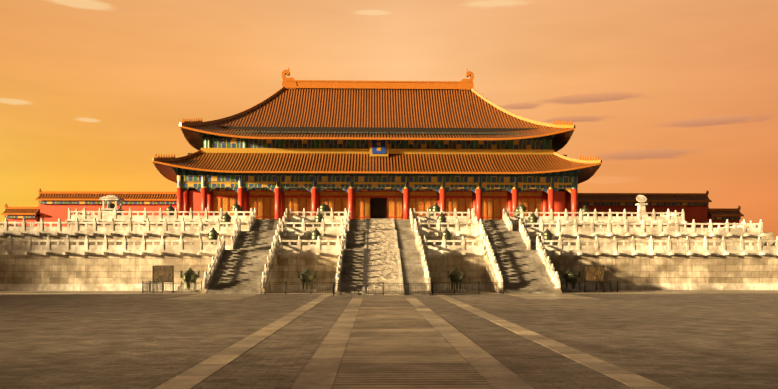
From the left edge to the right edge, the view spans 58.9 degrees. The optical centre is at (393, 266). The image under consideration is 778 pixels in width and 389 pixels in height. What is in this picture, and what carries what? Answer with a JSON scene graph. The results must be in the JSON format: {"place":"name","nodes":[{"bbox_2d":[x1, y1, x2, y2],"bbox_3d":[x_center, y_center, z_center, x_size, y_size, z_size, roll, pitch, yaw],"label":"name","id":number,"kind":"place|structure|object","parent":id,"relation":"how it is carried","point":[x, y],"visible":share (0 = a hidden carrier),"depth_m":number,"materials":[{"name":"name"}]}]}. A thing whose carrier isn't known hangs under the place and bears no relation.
{"place":"outdoors","nodes":[
{"label":"outdoors","id":0,"kind":"place"},
{"bbox_2d":[152,67,601,162],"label":"roof ridges","id":1,"kind":"object","parent":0,"point":[293,83],"visible":0.79,"depth_m":121.02,"materials":[{"name":"tile"}]},
{"bbox_2d":[185,88,570,137],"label":"roof front","id":2,"kind":"structure","parent":1,"relation":"on","point":[401,108],"depth_m":115.50,"materials":[{"name":"tile"}]},
{"bbox_2d":[181,128,572,150],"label":"eave corner undersides","id":3,"kind":"object","parent":2,"relation":"attached to","point":[195,139],"visible":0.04,"depth_m":110.30,"materials":[{"name":"wood"}]},
{"bbox_2d":[0,293,777,388],"bbox_3d":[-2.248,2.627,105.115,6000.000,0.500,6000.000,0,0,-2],"label":"ground","id":4,"kind":"structure","parent":0,"point":[669,340],"depth_m":22.93,"materials":[{"name":"stone"}]},
{"bbox_2d":[200,219,561,294],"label":"stair side walls","id":5,"kind":"structure","parent":4,"relation":"on","point":[271,282],"depth_m":64.64,"materials":[{"name":"beige stone"}]},
{"bbox_2d":[206,219,556,294],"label":"steps","id":6,"kind":"structure","parent":4,"relation":"on","point":[241,267],"depth_m":64.84,"materials":[{"name":"grey stone"}]},
{"bbox_2d":[365,219,401,294],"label":"carved stone ramp","id":7,"kind":"structure","parent":6,"relation":"on","point":[382,264],"depth_m":64.42,"materials":[{"name":"beige stone"}]},
{"bbox_2d":[0,207,777,290],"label":"balustrades","id":8,"kind":"object","parent":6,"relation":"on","point":[422,246],"visible":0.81,"depth_m":74.63,"materials":[{"name":"stone"}]},
{"bbox_2d":[0,224,777,283],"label":"terrace walls","id":9,"kind":"structure","parent":4,"relation":"on","point":[75,269],"depth_m":68.10,"materials":[{"name":"beige stone"}]},
{"bbox_2d":[4,200,740,227],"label":"side walls","id":10,"kind":"structure","parent":9,"relation":"on","point":[56,212],"depth_m":120.25,"materials":[{"name":"red paint"}]},
{"bbox_2d":[3,194,742,214],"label":"side wall roofs","id":11,"kind":"structure","parent":10,"relation":"on","point":[174,196],"depth_m":120.50,"materials":[{"name":"tile"}]},
{"bbox_2d":[1,188,743,215],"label":"side wall ridges","id":12,"kind":"object","parent":11,"relation":"attached to","point":[666,194],"visible":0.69,"depth_m":121.28,"materials":[{"name":"tile"}]},
{"bbox_2d":[5,201,740,219],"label":"side wall bands","id":13,"kind":"object","parent":10,"relation":"attached to","point":[175,202],"visible":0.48,"depth_m":119.65,"materials":[{"name":"red paint"}]},
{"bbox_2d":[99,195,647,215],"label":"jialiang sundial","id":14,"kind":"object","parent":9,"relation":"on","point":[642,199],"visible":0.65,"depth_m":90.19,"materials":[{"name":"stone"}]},
{"bbox_2d":[188,126,566,218],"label":"interior","id":15,"kind":"object","parent":9,"relation":"on","point":[378,208],"visible":0.11,"depth_m":109.02,"materials":[{"name":"black"}]},
{"bbox_2d":[177,188,577,219],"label":"columns","id":16,"kind":"structure","parent":9,"relation":"on","point":[571,202],"depth_m":105.19,"materials":[{"name":"red paint"}]},
{"bbox_2d":[177,138,577,193],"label":"painted beams","id":17,"kind":"structure","parent":16,"relation":"on","point":[365,144],"depth_m":105.37,"materials":[{"name":"paint"}]},
{"bbox_2d":[183,140,571,219],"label":"beam trim","id":18,"kind":"structure","parent":17,"relation":"attached to","point":[369,151],"depth_m":107.59,"materials":[{"name":"gold metal"}]},
{"bbox_2d":[204,139,550,149],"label":"upper columns","id":19,"kind":"structure","parent":18,"relation":"on","point":[208,144],"depth_m":108.31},
{"bbox_2d":[372,140,385,153],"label":"plaque","id":20,"kind":"object","parent":18,"relation":"attached to","point":[375,146],"visible":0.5,"depth_m":106.92,"materials":[{"name":"blue wood"}]},
{"bbox_2d":[173,131,581,176],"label":"rafters","id":21,"kind":"object","parent":17,"relation":"on","point":[568,173],"visible":0.33,"depth_m":105.14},
{"bbox_2d":[157,128,599,173],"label":"soffit","id":22,"kind":"structure","parent":21,"relation":"on","point":[356,139],"depth_m":104.82,"materials":[{"name":"wood"}]},
{"bbox_2d":[153,161,600,183],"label":"roof edge","id":23,"kind":"object","parent":22,"relation":"attached to","point":[168,178],"visible":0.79,"depth_m":101.15,"materials":[{"name":"ceramic"}]},
{"bbox_2d":[155,163,598,181],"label":"eave corner undersides","id":24,"kind":"object","parent":22,"relation":"attached to","point":[167,171],"visible":0.1,"depth_m":106.18,"materials":[{"name":"wood"}]},
{"bbox_2d":[158,153,595,171],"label":"roof front","id":25,"kind":"structure","parent":24,"relation":"on","point":[389,162],"depth_m":104.91,"materials":[{"name":"tile"}]},
{"bbox_2d":[180,126,574,151],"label":"roof edge","id":26,"kind":"object","parent":22,"relation":"attached to","point":[573,129],"visible":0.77,"depth_m":105.06,"materials":[{"name":"ceramic"}]},
{"bbox_2d":[188,190,567,215],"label":"hall walls","id":27,"kind":"structure","parent":9,"relation":"on","point":[195,200],"depth_m":107.82,"materials":[{"name":"red paint"}]},
{"bbox_2d":[213,197,541,219],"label":"doors","id":28,"kind":"structure","parent":27,"relation":"attached to","point":[362,217],"depth_m":108.58,"materials":[{"name":"red wood"}]},
{"bbox_2d":[213,190,541,217],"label":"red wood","id":29,"kind":"object","parent":27,"relation":"on","point":[374,196],"visible":0.35,"depth_m":108.62,"materials":[{"name":"paint"}]},
{"bbox_2d":[213,191,541,216],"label":"lattice","id":30,"kind":"object","parent":29,"relation":"attached to","point":[390,206],"visible":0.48,"depth_m":108.68,"materials":[{"name":"red wood"}]},
{"bbox_2d":[180,244,581,291],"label":"urn pedestals","id":31,"kind":"object","parent":9,"relation":"on","point":[464,290],"visible":0.06,"depth_m":63.38,"materials":[{"name":"stone"}]},
{"bbox_2d":[108,202,589,289],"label":"bronze incense burners","id":32,"kind":"object","parent":31,"relation":"on","point":[307,275],"visible":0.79,"depth_m":69.20,"materials":[{"name":"metal"}]},
{"bbox_2d":[0,218,777,294],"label":"terrace ledges","id":33,"kind":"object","parent":9,"relation":"attached to","point":[588,286],"depth_m":68.25,"materials":[{"name":"beige stone"}]},
{"bbox_2d":[1,220,777,254],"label":"dragon spouts","id":34,"kind":"object","parent":9,"relation":"on","point":[341,234],"visible":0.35,"depth_m":73.90,"materials":[{"name":"stone"}]},
{"bbox_2d":[0,290,777,388],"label":"paving strips","id":35,"kind":"object","parent":4,"relation":"on","point":[192,377],"visible":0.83,"depth_m":24.94,"materials":[{"name":"grey stone"}]},
{"bbox_2d":[142,266,617,295],"bbox_3d":[-0.995,1.167,61.183,42.070,2.420,11.370,0,0,-2],"label":"barrier fence","id":36,"kind":"object","parent":35,"relation":"on","point":[603,286],"visible":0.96,"depth_m":58.80,"materials":[{"name":"grey"}]},
{"bbox_2d":[153,266,603,280],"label":"sign boards","id":37,"kind":"object","parent":36,"relation":"attached to","point":[165,273],"visible":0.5,"depth_m":61.57,"materials":[{"name":"brown wood"}]},
{"bbox_2d":[291,290,533,388],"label":"paving strips","id":38,"kind":"object","parent":4,"relation":"on","point":[320,370],"visible":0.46,"depth_m":18.23,"materials":[{"name":"grey stone"}]},
{"bbox_2d":[333,295,492,388],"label":"central walkway","id":39,"kind":"structure","parent":4,"relation":"on","point":[397,342],"depth_m":18.22,"materials":[{"name":"grey stone"}]},
{"bbox_2d":[0,0,777,239],"label":"sky","id":40,"kind":"structure","parent":0,"point":[671,96],"materials":[{"name":"orange"}]}
]}

